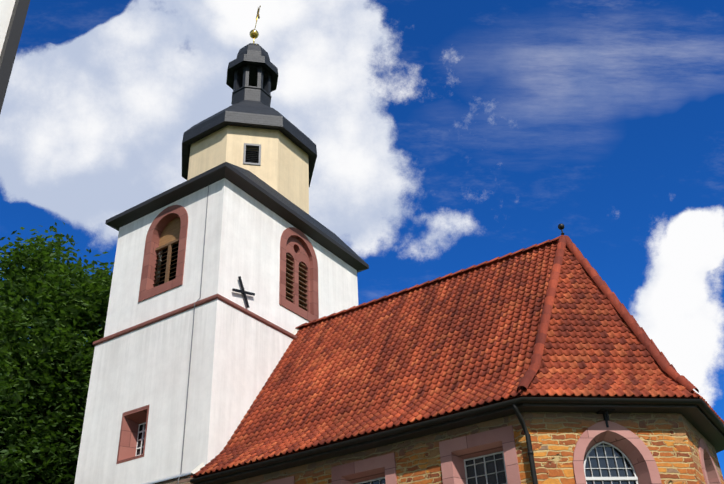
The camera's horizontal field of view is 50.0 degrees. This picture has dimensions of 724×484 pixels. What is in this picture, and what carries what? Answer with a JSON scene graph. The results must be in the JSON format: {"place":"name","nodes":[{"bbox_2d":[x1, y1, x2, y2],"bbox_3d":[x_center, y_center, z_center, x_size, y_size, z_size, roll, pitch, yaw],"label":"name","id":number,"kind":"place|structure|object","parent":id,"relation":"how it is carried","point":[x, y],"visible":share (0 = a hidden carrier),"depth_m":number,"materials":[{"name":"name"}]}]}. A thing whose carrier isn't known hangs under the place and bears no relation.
{"place":"outdoors","nodes":[
{"label":"outdoors","id":0,"kind":"place"},
{"bbox_2d":[0,0,14,53],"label":"neighbour house walls","id":1,"kind":"structure","parent":0,"point":[6,8],"depth_m":6.84,"materials":[{"name":"white paint"}]},
{"bbox_2d":[0,0,29,113],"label":"roof edge","id":2,"kind":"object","parent":1,"relation":"attached to","point":[13,35],"depth_m":6.73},
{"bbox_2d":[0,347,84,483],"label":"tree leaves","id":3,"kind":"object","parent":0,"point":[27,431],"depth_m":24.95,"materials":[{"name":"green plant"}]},
{"bbox_2d":[0,222,114,483],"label":"lime tree","id":4,"kind":"object","parent":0,"point":[60,314],"depth_m":24.39,"materials":[{"name":"green plant"}]},
{"bbox_2d":[135,422,145,455],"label":"window bars","id":5,"kind":"object","parent":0,"point":[142,439],"visible":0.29,"depth_m":20.54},
{"bbox_2d":[136,424,145,454],"bbox_3d":[-5.707,5.186,20.478,0.600,0.920,0.001,-21,-36,27],"label":"window pane","id":6,"kind":"structure","parent":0,"point":[139,437],"depth_m":20.57,"materials":[{"name":"black glass"}]},
{"bbox_2d":[153,238,178,284],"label":"louvers","id":7,"kind":"object","parent":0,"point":[169,245],"visible":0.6,"depth_m":23.13,"materials":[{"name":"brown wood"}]},
{"bbox_2d":[74,299,292,483],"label":"tower wall","id":8,"kind":"structure","parent":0,"point":[236,355],"depth_m":20.45,"materials":[{"name":"white paint"}]},
{"bbox_2d":[116,404,149,463],"bbox_3d":[-5.831,5.080,20.325,1.020,1.370,0.426,-21,-36,27],"label":"window surround","id":9,"kind":"object","parent":8,"relation":"attached to","point":[132,420],"visible":0.8,"depth_m":20.47,"materials":[{"name":"pink stone"}]},
{"bbox_2d":[143,471,190,483],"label":"flashing","id":10,"kind":"object","parent":8,"relation":"attached to","point":[171,477],"depth_m":18.69,"materials":[{"name":"silver metal"}]},
{"bbox_2d":[93,293,296,345],"bbox_3d":[-3.817,3.681,24.360,4.886,0.270,7.394,-21,-36,27],"label":"tower string course","id":11,"kind":"object","parent":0,"point":[199,303],"visible":0.39,"depth_m":21.62,"materials":[{"name":"stone"}]},
{"bbox_2d":[104,178,357,336],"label":"upper tower wall","id":12,"kind":"structure","parent":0,"point":[244,232],"depth_m":22.96,"materials":[{"name":"white paint"}]},
{"bbox_2d":[138,205,318,321],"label":"window surrounds","id":13,"kind":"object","parent":12,"relation":"attached to","point":[160,222],"depth_m":23.65,"materials":[{"name":"red stone"}]},
{"bbox_2d":[159,217,180,246],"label":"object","id":14,"kind":"object","parent":13,"relation":"in","point":[171,232],"visible":0.56,"depth_m":23.75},
{"bbox_2d":[105,162,368,272],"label":"tower cornice","id":15,"kind":"structure","parent":12,"relation":"attached to","point":[241,181],"depth_m":24.21,"materials":[{"name":"grey metal"}]},
{"bbox_2d":[232,276,254,307],"bbox_3d":[-3.338,1.415,21.782,0.120,0.845,0.910,-21,-36,27],"label":"wall anchor","id":16,"kind":"object","parent":12,"relation":"attached to","point":[243,292],"depth_m":21.75,"materials":[{"name":"black metal"}]},
{"bbox_2d":[227,162,365,262],"bbox_3d":[-4.014,-0.257,26.788,5.132,0.770,7.640,-21,-36,27],"label":"roof eave","id":17,"kind":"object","parent":12,"relation":"on","point":[286,201],"depth_m":25.40,"materials":[{"name":"grey metal"}]},
{"bbox_2d":[187,125,308,213],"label":"octagonal tower","id":18,"kind":"structure","parent":17,"relation":"on","point":[283,169],"depth_m":26.40,"materials":[{"name":"beige paint"}]},
{"bbox_2d":[187,143,260,178],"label":"octagon window frames","id":19,"kind":"structure","parent":18,"relation":"in","point":[252,146],"depth_m":26.06,"materials":[{"name":"grey wood"}]},
{"bbox_2d":[245,149,258,162],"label":"louvers","id":20,"kind":"object","parent":19,"relation":"in","point":[252,156],"visible":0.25,"depth_m":26.07,"materials":[{"name":"black wood"}]},
{"bbox_2d":[182,100,316,186],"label":"tower roof","id":21,"kind":"structure","parent":18,"relation":"on","point":[252,114],"depth_m":26.91,"materials":[{"name":"stone"}]},
{"bbox_2d":[232,64,270,106],"bbox_3d":[-4.289,-5.750,30.175,1.420,2.150,1.420,-21,-36,27],"label":"lantern","id":22,"kind":"object","parent":21,"relation":"on","point":[252,75],"visible":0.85,"depth_m":29.81,"materials":[{"name":"stone"}]},
{"bbox_2d":[226,43,277,103],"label":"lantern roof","id":23,"kind":"structure","parent":21,"relation":"on","point":[253,54],"depth_m":30.21,"materials":[{"name":"grey metal"}]},
{"bbox_2d":[250,6,260,42],"bbox_3d":[-4.428,-8.945,32.151,0.420,2.467,0.379,5,-32,-12],"label":"weather vane","id":24,"kind":"object","parent":23,"relation":"on","point":[254,34],"visible":1,"depth_m":31.80,"materials":[{"name":"gold metal"}]},
{"bbox_2d":[245,151,258,162],"bbox_3d":[-4.790,-2.364,26.854,2.874,0.850,0.354,-21,-36,27],"label":"window opening","id":25,"kind":"object","parent":18,"relation":"in","point":[251,157],"depth_m":26.36,"materials":[{"name":"black"}]},
{"bbox_2d":[159,243,302,305],"bbox_3d":[-3.806,0.695,24.152,1.096,2.670,4.639,-51,-55,50],"label":"dark tower interior","id":26,"kind":"object","parent":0,"point":[172,262],"depth_m":23.48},
{"bbox_2d":[191,328,298,474],"bbox_3d":[-1.811,4.840,22.153,0.100,5.213,8.042,-21,-36,27],"label":"roof flashing","id":27,"kind":"object","parent":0,"point":[197,468],"visible":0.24,"depth_m":18.20,"materials":[{"name":"grey metal"}]},
{"bbox_2d":[286,236,309,312],"bbox_3d":[-2.162,1.004,24.778,0.200,2.560,1.420,-21,-36,27],"label":"window tracery panel","id":28,"kind":"object","parent":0,"point":[299,254],"visible":0.65,"depth_m":24.94,"materials":[{"name":"stone"}]},
{"bbox_2d":[0,0,723,478],"label":"sky","id":29,"kind":"structure","parent":0,"point":[449,136],"materials":[{"name":"blue"}]},
{"label":"ground","id":30,"kind":"structure","parent":0,"visible":0},
{"bbox_2d":[154,474,194,483],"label":"tower base stone","id":31,"kind":"object","parent":30,"relation":"on","point":[185,479],"depth_m":18.48,"materials":[{"name":"brown stone"}]},
{"bbox_2d":[178,186,208,483],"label":"lightning conductor","id":32,"kind":"object","parent":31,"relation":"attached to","point":[192,339],"visible":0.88,"depth_m":20.34,"materials":[{"name":"silver metal"}]},
{"bbox_2d":[286,253,307,309],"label":"louvers","id":33,"kind":"object","parent":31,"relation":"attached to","point":[300,282],"visible":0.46,"depth_m":24.70,"materials":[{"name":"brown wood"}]},
{"bbox_2d":[225,412,723,483],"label":"nave apse walls","id":34,"kind":"structure","parent":30,"relation":"on","point":[670,440],"depth_m":14.65,"materials":[{"name":"brown stone"}]},
{"bbox_2d":[193,242,697,477],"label":"roof body","id":35,"kind":"structure","parent":34,"relation":"on","point":[519,395],"depth_m":15.29,"materials":[{"name":"red tile"}]},
{"bbox_2d":[190,243,723,476],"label":"roof pantiles","id":36,"kind":"object","parent":35,"relation":"on","point":[418,359],"visible":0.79,"depth_m":17.74,"materials":[{"name":"red tile"}]},
{"bbox_2d":[295,235,698,392],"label":"roof ridge tiles","id":37,"kind":"object","parent":36,"relation":"on","point":[657,355],"visible":0.73,"depth_m":17.76,"materials":[{"name":"red tile"}]},
{"bbox_2d":[558,224,564,234],"bbox_3d":[5.105,-0.269,19.808,0.170,0.455,0.170,-21,-36,27],"label":"roof finial","id":38,"kind":"object","parent":37,"relation":"on","point":[561,227],"visible":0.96,"depth_m":19.82,"materials":[{"name":"black metal"}]},
{"bbox_2d":[194,403,723,483],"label":"eave","id":39,"kind":"object","parent":34,"relation":"attached to","point":[698,419],"visible":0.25,"depth_m":15.20,"materials":[{"name":"black wood"}]},
{"bbox_2d":[190,397,723,483],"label":"eave gutter","id":40,"kind":"object","parent":39,"relation":"attached to","point":[702,405],"visible":0.81,"depth_m":14.88,"materials":[{"name":"black metal"}]},
{"bbox_2d":[261,421,720,483],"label":"window surrounds","id":41,"kind":"object","parent":34,"relation":"in","point":[628,443],"visible":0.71,"depth_m":14.70,"materials":[{"name":"pink stone"}]},
{"bbox_2d":[354,441,637,483],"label":"window bars","id":42,"kind":"object","parent":41,"relation":"in","point":[611,479],"visible":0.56,"depth_m":14.54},
{"bbox_2d":[363,443,635,483],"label":"window panes","id":43,"kind":"structure","parent":41,"relation":"in","point":[490,468],"depth_m":14.58,"materials":[{"name":"black glass"}]},
{"bbox_2d":[597,409,614,427],"bbox_3d":[4.596,3.296,14.550,0.280,0.320,0.220,2,-32,-8],"label":"lamp","id":44,"kind":"object","parent":34,"relation":"attached to","point":[605,412],"visible":0.95,"depth_m":14.57,"materials":[{"name":"black metal"}]},
{"bbox_2d":[512,404,537,483],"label":"downpipe","id":45,"kind":"object","parent":30,"relation":"on","point":[530,452],"visible":1,"depth_m":14.03,"materials":[{"name":"black metal"}]}
]}

